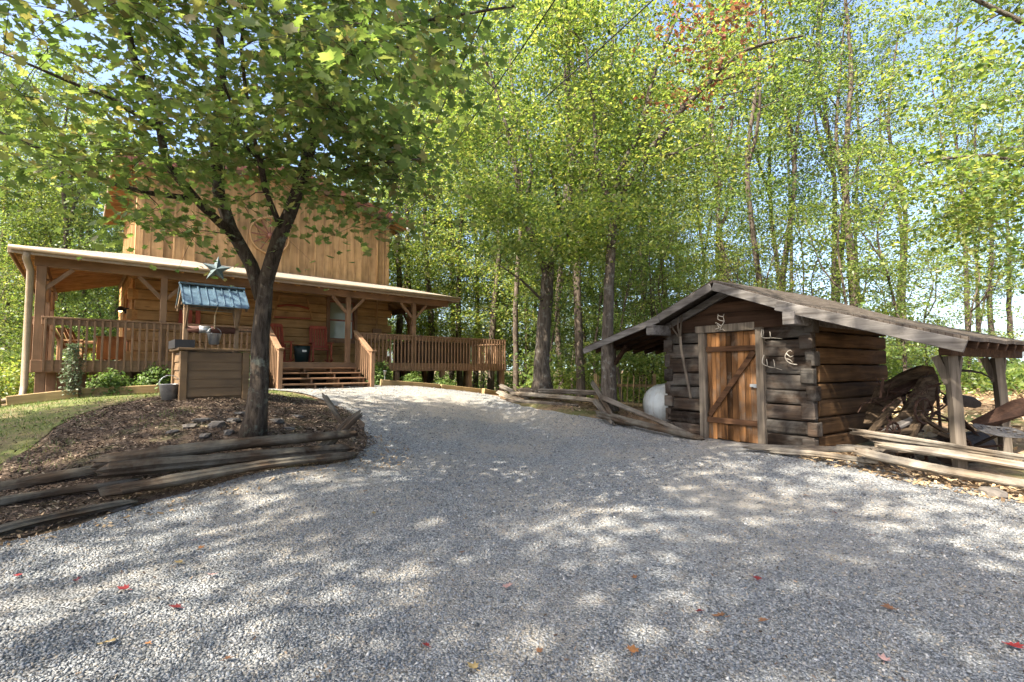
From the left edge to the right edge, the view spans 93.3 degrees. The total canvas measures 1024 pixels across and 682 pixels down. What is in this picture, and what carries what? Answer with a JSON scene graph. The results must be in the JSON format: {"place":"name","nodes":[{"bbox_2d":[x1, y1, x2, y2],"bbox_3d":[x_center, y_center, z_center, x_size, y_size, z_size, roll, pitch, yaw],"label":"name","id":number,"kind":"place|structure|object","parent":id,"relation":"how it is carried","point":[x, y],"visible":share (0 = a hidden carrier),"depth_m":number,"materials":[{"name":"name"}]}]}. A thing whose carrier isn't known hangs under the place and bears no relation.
{"place":"outdoors","nodes":[
{"label":"outdoors","id":0,"kind":"place"},
{"bbox_2d":[0,389,350,473],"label":"lawn","id":1,"kind":"structure","parent":0,"point":[10,443],"depth_m":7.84,"materials":[{"name":"green plant"}]},
{"bbox_2d":[6,389,78,405],"bbox_3d":[-9.533,1.139,9.841,1.057,0.190,0.130,-6,1,-42],"label":"timber edging","id":2,"kind":"object","parent":1,"relation":"on","point":[32,397],"visible":0.88,"depth_m":9.76,"materials":[{"name":"beige wood"}]},
{"bbox_2d":[57,343,86,394],"bbox_3d":[-9.226,0.643,10.161,0.465,1.230,0.466,0,-3,0],"label":"juniper shrub","id":3,"kind":"object","parent":1,"relation":"on","point":[71,382],"visible":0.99,"depth_m":10.11,"materials":[{"name":"green plant"}]},
{"bbox_2d":[0,385,1023,681],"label":"gravel driveway","id":4,"kind":"structure","parent":0,"point":[488,409],"depth_m":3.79,"materials":[{"name":"grey gravel"}]},
{"bbox_2d":[0,434,413,546],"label":"leaf litter","id":5,"kind":"object","parent":4,"relation":"on","point":[104,525],"visible":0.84,"depth_m":5.35,"materials":[{"name":"plant"}]},
{"bbox_2d":[3,389,1023,681],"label":"drive litter","id":6,"kind":"object","parent":4,"relation":"on","point":[553,551],"visible":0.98,"depth_m":3.67,"materials":[{"name":"brown plant"}]},
{"bbox_2d":[600,394,689,432],"bbox_3d":[2.676,1.499,9.829,2.176,0.114,0.127,21,11,38],"label":"split rail","id":7,"kind":"object","parent":4,"relation":"on","point":[632,410],"visible":0.91,"depth_m":9.84,"materials":[{"name":"grey wood"}]},
{"bbox_2d":[606,412,704,440],"bbox_3d":[2.724,1.677,9.485,2.036,0.155,0.179,10,3,35],"label":"split rail","id":8,"kind":"object","parent":4,"relation":"on","point":[656,427],"visible":0.95,"depth_m":9.33,"materials":[{"name":"grey wood"}]},
{"bbox_2d":[740,443,871,452],"bbox_3d":[4.342,1.612,7.244,0.125,0.112,1.786,3,-9,-44],"label":"split rail","id":9,"kind":"object","parent":4,"relation":"on","point":[763,447],"visible":0.81,"depth_m":7.17,"materials":[{"name":"wood"}]},
{"bbox_2d":[765,447,878,463],"bbox_3d":[4.385,1.634,6.966,0.111,0.112,1.520,2,-6,-34],"label":"split rail","id":10,"kind":"object","parent":4,"relation":"on","point":[789,451],"visible":0.98,"depth_m":6.91,"materials":[{"name":"wood"}]},
{"bbox_2d":[798,452,1023,503],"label":"pine straw","id":11,"kind":"object","parent":4,"relation":"on","point":[966,487],"visible":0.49,"depth_m":6.04,"materials":[{"name":"brown plant"}]},
{"bbox_2d":[976,486,1007,498],"bbox_3d":[5.465,1.748,5.513,0.254,0.152,0.410,-3,-4,42],"label":"field stone","id":12,"kind":"object","parent":4,"relation":"on","point":[990,491],"visible":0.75,"depth_m":5.42,"materials":[{"name":"beige stone"}]},
{"bbox_2d":[851,447,1023,488],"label":"split rail","id":13,"kind":"object","parent":12,"relation":"on","point":[918,465],"visible":1,"depth_m":5.86,"materials":[{"name":"grey wood"}]},
{"bbox_2d":[0,370,1023,541],"bbox_3d":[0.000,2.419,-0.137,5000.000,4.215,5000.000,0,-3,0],"label":"ground","id":14,"kind":"structure","parent":0,"point":[996,470],"depth_m":9.05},
{"bbox_2d":[0,357,34,398],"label":"shrub","id":15,"kind":"object","parent":14,"relation":"on","point":[8,381],"visible":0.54,"depth_m":12.72,"materials":[{"name":"green plant"}]},
{"bbox_2d":[0,225,62,370],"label":"young tree","id":16,"kind":"object","parent":14,"relation":"on","point":[4,284],"visible":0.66,"depth_m":15.19,"materials":[{"name":"green plant"}]},
{"bbox_2d":[0,32,93,343],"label":"forest tree","id":17,"kind":"object","parent":14,"relation":"on","point":[12,203],"visible":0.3,"depth_m":21.28,"materials":[{"name":"green plant"}]},
{"bbox_2d":[0,90,113,386],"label":"forest tree","id":18,"kind":"object","parent":14,"relation":"on","point":[7,302],"visible":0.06,"depth_m":24.31,"materials":[{"name":"green plant"}]},
{"bbox_2d":[0,60,116,350],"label":"forest tree","id":19,"kind":"object","parent":14,"relation":"on","point":[48,214],"visible":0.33,"depth_m":21.64,"materials":[{"name":"green plant"}]},
{"bbox_2d":[0,149,122,359],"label":"forest tree","id":20,"kind":"object","parent":14,"relation":"on","point":[78,245],"visible":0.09,"depth_m":23.89,"materials":[{"name":"green plant"}]},
{"bbox_2d":[0,111,128,356],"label":"forest tree","id":21,"kind":"object","parent":14,"relation":"on","point":[101,295],"visible":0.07,"depth_m":25.64,"materials":[{"name":"green plant"}]},
{"bbox_2d":[0,37,152,350],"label":"forest tree","id":22,"kind":"object","parent":14,"relation":"on","point":[66,236],"visible":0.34,"depth_m":21.20,"materials":[{"name":"green plant"}]},
{"bbox_2d":[85,367,132,395],"bbox_3d":[-9.029,0.934,10.853,0.890,0.680,0.832,-2,-4,34],"label":"shrub","id":23,"kind":"object","parent":14,"relation":"on","point":[116,382],"visible":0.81,"depth_m":10.69,"materials":[{"name":"green plant"}]},
{"bbox_2d":[82,385,159,396],"bbox_3d":[-8.531,1.108,10.937,1.802,0.190,0.130,0,-2,-42],"label":"timber edging","id":24,"kind":"object","parent":14,"relation":"on","point":[140,389],"visible":0.52,"depth_m":10.77,"materials":[{"name":"beige wood"}]},
{"bbox_2d":[131,363,170,390],"bbox_3d":[-8.408,0.886,11.448,0.910,0.781,0.967,0,-3,0],"label":"shrub","id":25,"kind":"object","parent":14,"relation":"on","point":[151,376],"visible":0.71,"depth_m":11.31,"materials":[{"name":"green plant"}]},
{"bbox_2d":[0,393,376,537],"bbox_3d":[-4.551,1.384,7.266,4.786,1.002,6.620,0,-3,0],"label":"mulch bed","id":26,"kind":"object","parent":14,"relation":"on","point":[83,459],"visible":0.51,"depth_m":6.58,"materials":[{"name":"brown wood"}]},
{"bbox_2d":[0,465,96,491],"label":"split rail","id":27,"kind":"object","parent":26,"relation":"on","point":[38,479],"visible":0.87,"depth_m":5.33,"materials":[{"name":"wood"}]},
{"bbox_2d":[0,499,137,534],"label":"split rail","id":28,"kind":"object","parent":26,"relation":"on","point":[21,524],"visible":1,"depth_m":4.57,"materials":[{"name":"wood"}]},
{"bbox_2d":[0,478,141,506],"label":"split rail","id":29,"kind":"object","parent":26,"relation":"on","point":[24,497],"visible":0.84,"depth_m":5.03,"materials":[{"name":"brown wood"}]},
{"bbox_2d":[170,281,251,400],"bbox_3d":[-5.627,0.103,9.273,1.410,2.340,1.130,3,-4,-42],"label":"wishing well","id":30,"kind":"object","parent":26,"relation":"on","point":[209,372],"visible":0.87,"depth_m":8.92,"materials":[{"name":"wood"}]},
{"bbox_2d":[90,444,353,478],"bbox_3d":[-3.439,1.468,6.097,2.864,0.183,0.237,3,-4,-36],"label":"split rail","id":31,"kind":"object","parent":26,"relation":"on","point":[121,468],"visible":0.81,"depth_m":5.79,"materials":[{"name":"wood"}]},
{"bbox_2d":[87,430,358,467],"bbox_3d":[-3.499,1.351,6.209,2.976,0.204,0.233,-1,-2,-31],"label":"split rail","id":32,"kind":"object","parent":31,"relation":"on","point":[201,448],"visible":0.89,"depth_m":6.07,"materials":[{"name":"wood"}]},
{"bbox_2d":[98,452,353,496],"bbox_3d":[-3.224,1.553,5.852,2.714,0.156,0.190,0,-2,-39],"label":"split rail","id":33,"kind":"object","parent":26,"relation":"on","point":[160,482],"visible":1,"depth_m":5.58,"materials":[{"name":"grey wood"}]},
{"bbox_2d":[1,155,506,403],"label":"log cabin","id":34,"kind":"object","parent":14,"relation":"on","point":[357,304],"visible":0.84,"depth_m":14.55,"materials":[{"name":"brown wood"}]},
{"bbox_2d":[96,336,123,359],"bbox_3d":[-11.120,0.199,13.374,0.620,0.630,0.560,3,-4,-42],"label":"window frame","id":35,"kind":"object","parent":34,"relation":"on","point":[113,348],"visible":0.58,"depth_m":13.19,"materials":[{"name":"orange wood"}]},
{"bbox_2d":[308,326,333,361],"bbox_3d":[-6.242,0.096,15.737,0.660,1.219,0.981,2,-4,-35],"label":"rocking chair","id":36,"kind":"object","parent":34,"relation":"on","point":[313,346],"visible":0.89,"depth_m":15.92,"materials":[{"name":"red wood"}]},
{"bbox_2d":[326,296,357,343],"bbox_3d":[-5.995,-0.719,16.995,1.100,1.590,0.160,3,-4,-42],"label":"window","id":37,"kind":"structure","parent":34,"relation":"in","point":[335,317],"depth_m":16.92,"materials":[{"name":"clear glass"}]},
{"bbox_2d":[391,341,470,362],"bbox_3d":[-3.088,0.415,18.713,2.400,0.920,2.100,3,-4,-42],"label":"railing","id":38,"kind":"object","parent":34,"relation":"on","point":[434,352],"visible":0.35,"depth_m":17.99,"materials":[{"name":"brown wood"}]},
{"bbox_2d":[0,0,547,437],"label":"maple tree","id":39,"kind":"object","parent":14,"relation":"on","point":[323,109],"visible":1,"depth_m":5.29,"materials":[{"name":"green plant"}]},
{"bbox_2d":[337,0,472,377],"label":"forest tree","id":40,"kind":"object","parent":14,"relation":"on","point":[406,235],"visible":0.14,"depth_m":23.09,"materials":[{"name":"green plant"}]},
{"bbox_2d":[322,0,488,380],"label":"forest tree","id":41,"kind":"object","parent":14,"relation":"on","point":[399,330],"visible":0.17,"depth_m":21.10,"materials":[{"name":"green plant"}]},
{"bbox_2d":[359,89,488,354],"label":"forest tree","id":42,"kind":"object","parent":14,"relation":"on","point":[425,312],"visible":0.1,"depth_m":23.83,"materials":[{"name":"green plant"}]},
{"bbox_2d":[355,60,511,382],"bbox_3d":[-3.599,-5.315,22.797,9.228,16.478,10.392,1,-3,-14],"label":"forest tree","id":43,"kind":"object","parent":14,"relation":"on","point":[430,376],"visible":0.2,"depth_m":21.50,"materials":[{"name":"green plant"}]},
{"bbox_2d":[386,142,523,381],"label":"forest tree","id":44,"kind":"object","parent":14,"relation":"on","point":[452,373],"visible":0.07,"depth_m":26.80,"materials":[{"name":"green plant"}]},
{"bbox_2d":[373,77,544,386],"bbox_3d":[-2.860,-4.966,23.218,10.345,16.336,9.187,3,-4,-43],"label":"forest tree","id":45,"kind":"object","parent":14,"relation":"on","point":[459,374],"visible":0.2,"depth_m":22.43,"materials":[{"name":"green plant"}]},
{"bbox_2d":[402,114,538,387],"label":"forest tree","id":46,"kind":"object","parent":14,"relation":"on","point":[476,374],"visible":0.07,"depth_m":26.80,"materials":[{"name":"green plant"}]},
{"bbox_2d":[0,164,964,390],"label":"trees","id":47,"kind":"object","parent":14,"relation":"on","point":[520,326],"depth_m":44.15,"materials":[{"name":"green plant"}]},
{"bbox_2d":[392,33,592,389],"bbox_3d":[-0.622,-5.409,20.996,10.313,16.667,9.158,-1,-3,14],"label":"forest tree","id":48,"kind":"object","parent":14,"relation":"on","point":[492,326],"visible":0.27,"depth_m":20.80,"materials":[{"name":"green plant"}]},
{"bbox_2d":[0,339,1023,402],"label":"undergrowth","id":49,"kind":"object","parent":14,"relation":"on","point":[1014,372],"visible":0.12,"depth_m":16.12,"materials":[{"name":"green plant"}]},
{"bbox_2d":[477,235,556,387],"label":"young tree","id":50,"kind":"object","parent":14,"relation":"on","point":[521,362],"visible":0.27,"depth_m":22.02,"materials":[{"name":"green plant"}]},
{"bbox_2d":[441,0,605,391],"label":"forest tree","id":51,"kind":"object","parent":14,"relation":"on","point":[515,348],"visible":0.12,"depth_m":17.81,"materials":[{"name":"green plant"}]},
{"bbox_2d":[444,92,603,383],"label":"forest tree","id":52,"kind":"object","parent":14,"relation":"on","point":[523,380],"visible":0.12,"depth_m":23.48,"materials":[{"name":"green plant"}]},
{"bbox_2d":[499,200,602,381],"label":"young tree","id":53,"kind":"object","parent":14,"relation":"on","point":[553,327],"visible":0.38,"depth_m":17.01,"materials":[{"name":"green plant"}]},
{"bbox_2d":[371,0,741,392],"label":"maple tree","id":54,"kind":"object","parent":14,"relation":"on","point":[516,215],"visible":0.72,"depth_m":11.47,"materials":[{"name":"green plant"}]},
{"bbox_2d":[468,0,646,394],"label":"forest tree","id":55,"kind":"object","parent":14,"relation":"on","point":[558,338],"visible":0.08,"depth_m":19.08,"materials":[{"name":"green plant"}]},
{"bbox_2d":[519,243,602,394],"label":"young tree","id":56,"kind":"object","parent":14,"relation":"on","point":[571,335],"visible":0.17,"depth_m":20.73,"materials":[{"name":"green plant"}]},
{"bbox_2d":[479,67,672,395],"bbox_3d":[2.863,-4.835,22.782,8.826,16.388,9.032,-1,-3,9],"label":"forest tree","id":57,"kind":"object","parent":14,"relation":"on","point":[584,331],"visible":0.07,"depth_m":22.09,"materials":[{"name":"green plant"}]},
{"bbox_2d":[478,0,681,396],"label":"forest tree","id":58,"kind":"object","parent":14,"relation":"on","point":[578,327],"visible":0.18,"depth_m":15.40,"materials":[{"name":"green plant"}]},
{"bbox_2d":[525,184,646,398],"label":"young tree","id":59,"kind":"object","parent":14,"relation":"on","point":[598,314],"visible":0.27,"depth_m":16.87,"materials":[{"name":"green plant"}]},
{"bbox_2d":[554,175,677,401],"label":"young tree","id":60,"kind":"object","parent":14,"relation":"on","point":[621,313],"visible":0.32,"depth_m":15.39,"materials":[{"name":"green plant"}]},
{"bbox_2d":[586,227,676,402],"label":"young tree","id":61,"kind":"object","parent":14,"relation":"on","point":[641,309],"visible":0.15,"depth_m":18.09,"materials":[{"name":"green plant"}]},
{"bbox_2d":[584,205,702,383],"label":"young tree","id":62,"kind":"object","parent":14,"relation":"on","point":[651,309],"visible":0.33,"depth_m":16.30,"materials":[{"name":"green plant"}]},
{"bbox_2d":[558,3,736,403],"bbox_3d":[5.698,-5.676,20.090,6.861,17.274,7.667,-2,-4,36],"label":"forest tree","id":63,"kind":"object","parent":14,"relation":"on","point":[637,45],"visible":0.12,"depth_m":20.12,"materials":[{"name":"green plant"}]},
{"bbox_2d":[555,77,752,401],"bbox_3d":[5.963,-4.452,21.616,8.168,15.226,8.360,-3,-4,40],"label":"forest tree","id":64,"kind":"object","parent":14,"relation":"on","point":[663,186],"visible":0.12,"depth_m":20.88,"materials":[{"name":"green plant"}]},
{"bbox_2d":[643,384,670,421],"bbox_3d":[3.840,1.460,10.835,1.900,1.120,0.920,1,-3,-20],"label":"propane tank","id":65,"kind":"object","parent":14,"relation":"on","point":[653,403],"visible":0.23,"depth_m":10.38,"materials":[{"name":"metal"}]},
{"bbox_2d":[481,0,836,410],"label":"maple tree","id":66,"kind":"object","parent":14,"relation":"on","point":[615,206],"visible":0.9,"depth_m":10.55,"materials":[{"name":"green plant"}]},
{"bbox_2d":[615,224,717,383],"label":"young tree","id":67,"kind":"object","parent":14,"relation":"on","point":[660,302],"visible":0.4,"depth_m":14.62,"materials":[{"name":"green plant"}]},
{"bbox_2d":[619,221,715,382],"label":"young tree","id":68,"kind":"object","parent":14,"relation":"on","point":[683,246],"visible":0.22,"depth_m":19.05,"materials":[{"name":"green plant"}]},
{"bbox_2d":[591,60,768,325],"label":"forest tree","id":69,"kind":"object","parent":14,"relation":"on","point":[680,186],"visible":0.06,"depth_m":24.09,"materials":[{"name":"green plant"}]},
{"bbox_2d":[646,109,779,355],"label":"forest tree","id":70,"kind":"object","parent":14,"relation":"on","point":[696,209],"visible":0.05,"depth_m":25.55,"materials":[{"name":"green plant"}]},
{"bbox_2d":[671,224,778,301],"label":"young tree","id":71,"kind":"object","parent":14,"relation":"on","point":[728,268],"visible":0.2,"depth_m":15.60,"materials":[{"name":"green plant"}]},
{"bbox_2d":[619,8,840,318],"bbox_3d":[9.664,-5.836,21.420,10.940,17.545,9.715,3,-4,-38],"label":"forest tree","id":72,"kind":"object","parent":14,"relation":"on","point":[725,217],"visible":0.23,"depth_m":20.49,"materials":[{"name":"green plant"}]},
{"bbox_2d":[667,106,813,297],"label":"forest tree","id":73,"kind":"object","parent":14,"relation":"on","point":[748,234],"visible":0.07,"depth_m":27.78,"materials":[{"name":"green plant"}]},
{"bbox_2d":[658,0,830,281],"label":"forest tree","id":74,"kind":"object","parent":14,"relation":"on","point":[717,220],"visible":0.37,"depth_m":19.26,"materials":[{"name":"green plant"}]},
{"bbox_2d":[651,0,881,286],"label":"forest tree","id":75,"kind":"object","parent":14,"relation":"on","point":[748,194],"visible":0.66,"depth_m":15.18,"materials":[{"name":"green plant"}]},
{"bbox_2d":[708,201,834,294],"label":"young tree","id":76,"kind":"object","parent":14,"relation":"on","point":[786,235],"visible":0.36,"depth_m":15.02,"materials":[{"name":"green plant"}]},
{"bbox_2d":[697,0,865,287],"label":"forest tree","id":77,"kind":"object","parent":14,"relation":"on","point":[765,223],"visible":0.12,"depth_m":22.30,"materials":[{"name":"green plant"}]},
{"bbox_2d":[681,0,915,291],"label":"forest tree","id":78,"kind":"object","parent":14,"relation":"on","point":[793,197],"visible":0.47,"depth_m":17.49,"materials":[{"name":"green plant"}]},
{"bbox_2d":[583,280,1023,483],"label":"log shed","id":79,"kind":"structure","parent":14,"relation":"on","point":[820,392],"depth_m":8.18,"materials":[{"name":"brown wood"}]},
{"bbox_2d":[706,330,757,443],"bbox_3d":[3.930,0.810,8.645,0.133,1.954,1.030,2,-4,-33],"label":"door","id":80,"kind":"structure","parent":79,"relation":"in","point":[731,356],"depth_m":8.66,"materials":[{"name":"brown wood"}]},
{"bbox_2d":[739,195,889,303],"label":"young tree","id":81,"kind":"object","parent":14,"relation":"on","point":[809,220],"visible":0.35,"depth_m":15.61,"materials":[{"name":"green plant"}]},
{"bbox_2d":[775,219,909,352],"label":"young tree","id":82,"kind":"object","parent":14,"relation":"on","point":[837,269],"visible":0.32,"depth_m":13.91,"materials":[{"name":"green plant"}]},
{"bbox_2d":[779,0,918,302],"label":"pine tree","id":83,"kind":"object","parent":14,"relation":"on","point":[826,8],"visible":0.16,"depth_m":21.41,"materials":[{"name":"green plant"}]},
{"bbox_2d":[737,0,973,301],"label":"forest tree","id":84,"kind":"object","parent":14,"relation":"on","point":[823,152],"visible":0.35,"depth_m":19.03,"materials":[{"name":"green plant"}]},
{"bbox_2d":[762,137,949,364],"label":"young tree","id":85,"kind":"object","parent":14,"relation":"on","point":[852,153],"visible":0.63,"depth_m":12.80,"materials":[{"name":"green plant"}]},
{"bbox_2d":[807,42,910,304],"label":"pine tree","id":86,"kind":"object","parent":14,"relation":"on","point":[858,118],"visible":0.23,"depth_m":28.59,"materials":[{"name":"green plant"}]},
{"bbox_2d":[737,0,1009,307],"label":"forest tree","id":87,"kind":"object","parent":14,"relation":"on","point":[848,128],"visible":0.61,"depth_m":16.15,"materials":[{"name":"green plant"}]},
{"bbox_2d":[830,246,938,373],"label":"young tree","id":88,"kind":"object","parent":14,"relation":"on","point":[898,298],"visible":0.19,"depth_m":16.15,"materials":[{"name":"green plant"}]},
{"bbox_2d":[852,35,949,367],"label":"pine tree","id":89,"kind":"object","parent":14,"relation":"on","point":[891,119],"visible":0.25,"depth_m":26.69,"materials":[{"name":"green plant"}]},
{"bbox_2d":[822,0,1013,368],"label":"forest tree","id":90,"kind":"object","parent":14,"relation":"on","point":[889,134],"visible":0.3,"depth_m":20.20,"materials":[{"name":"green plant"}]},
{"bbox_2d":[817,141,1020,405],"bbox_3d":[10.797,-1.853,13.598,4.110,7.910,4.142,1,-3,-16],"label":"young tree","id":91,"kind":"object","parent":14,"relation":"on","point":[905,303],"visible":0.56,"depth_m":13.56,"materials":[{"name":"green plant"}]},
{"bbox_2d":[837,0,1023,323],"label":"maple tree","id":92,"kind":"object","parent":14,"relation":"on","point":[992,192],"visible":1,"depth_m":7.33,"materials":[{"name":"green plant"}]},
{"bbox_2d":[871,228,1007,367],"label":"young tree","id":93,"kind":"object","parent":14,"relation":"on","point":[932,285],"visible":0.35,"depth_m":16.76,"materials":[{"name":"green plant"}]},
{"bbox_2d":[857,365,1023,465],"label":"farm machine","id":94,"kind":"object","parent":14,"relation":"on","point":[912,418],"visible":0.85,"depth_m":6.97,"materials":[{"name":"brown wood"}]},
{"bbox_2d":[868,439,1023,470],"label":"split rail","id":95,"kind":"object","parent":14,"relation":"on","point":[939,452],"visible":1,"depth_m":5.94,"materials":[{"name":"grey wood"}]},
{"bbox_2d":[849,428,1023,459],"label":"split rail","id":96,"kind":"object","parent":95,"relation":"on","point":[905,439],"visible":1,"depth_m":6.04,"materials":[{"name":"beige wood"}]},
{"bbox_2d":[872,0,1023,364],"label":"forest tree","id":97,"kind":"object","parent":14,"relation":"on","point":[966,303],"visible":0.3,"depth_m":24.32,"materials":[{"name":"green plant"}]},
{"bbox_2d":[878,383,1023,461],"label":"fallen foliage","id":98,"kind":"object","parent":14,"relation":"on","point":[975,413],"visible":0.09,"depth_m":11.98,"materials":[{"name":"plant"}]},
{"bbox_2d":[892,214,1023,385],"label":"young tree","id":99,"kind":"object","parent":14,"relation":"on","point":[968,359],"visible":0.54,"depth_m":15.85,"materials":[{"name":"green plant"}]},
{"bbox_2d":[892,0,1023,278],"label":"forest tree","id":100,"kind":"object","parent":14,"relation":"on","point":[958,112],"visible":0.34,"depth_m":19.43,"materials":[{"name":"green plant"}]},
{"bbox_2d":[911,198,1023,367],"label":"young tree","id":101,"kind":"object","parent":14,"relation":"on","point":[985,310],"visible":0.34,"depth_m":20.03,"materials":[{"name":"green plant"}]},
{"bbox_2d":[917,38,1023,334],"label":"forest tree","id":102,"kind":"object","parent":14,"relation":"on","point":[989,321],"visible":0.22,"depth_m":26.31,"materials":[{"name":"green plant"}]},
{"bbox_2d":[917,114,1023,331],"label":"forest tree","id":103,"kind":"object","parent":14,"relation":"on","point":[979,291],"visible":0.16,"depth_m":30.20,"materials":[{"name":"green plant"}]},
{"bbox_2d":[920,69,1023,362],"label":"forest tree","id":104,"kind":"object","parent":14,"relation":"on","point":[1010,319],"visible":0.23,"depth_m":29.28,"materials":[{"name":"green plant"}]},
{"bbox_2d":[0,0,1023,361],"label":"sky","id":105,"kind":"structure","parent":0,"point":[1000,324],"materials":[{"name":"white"}]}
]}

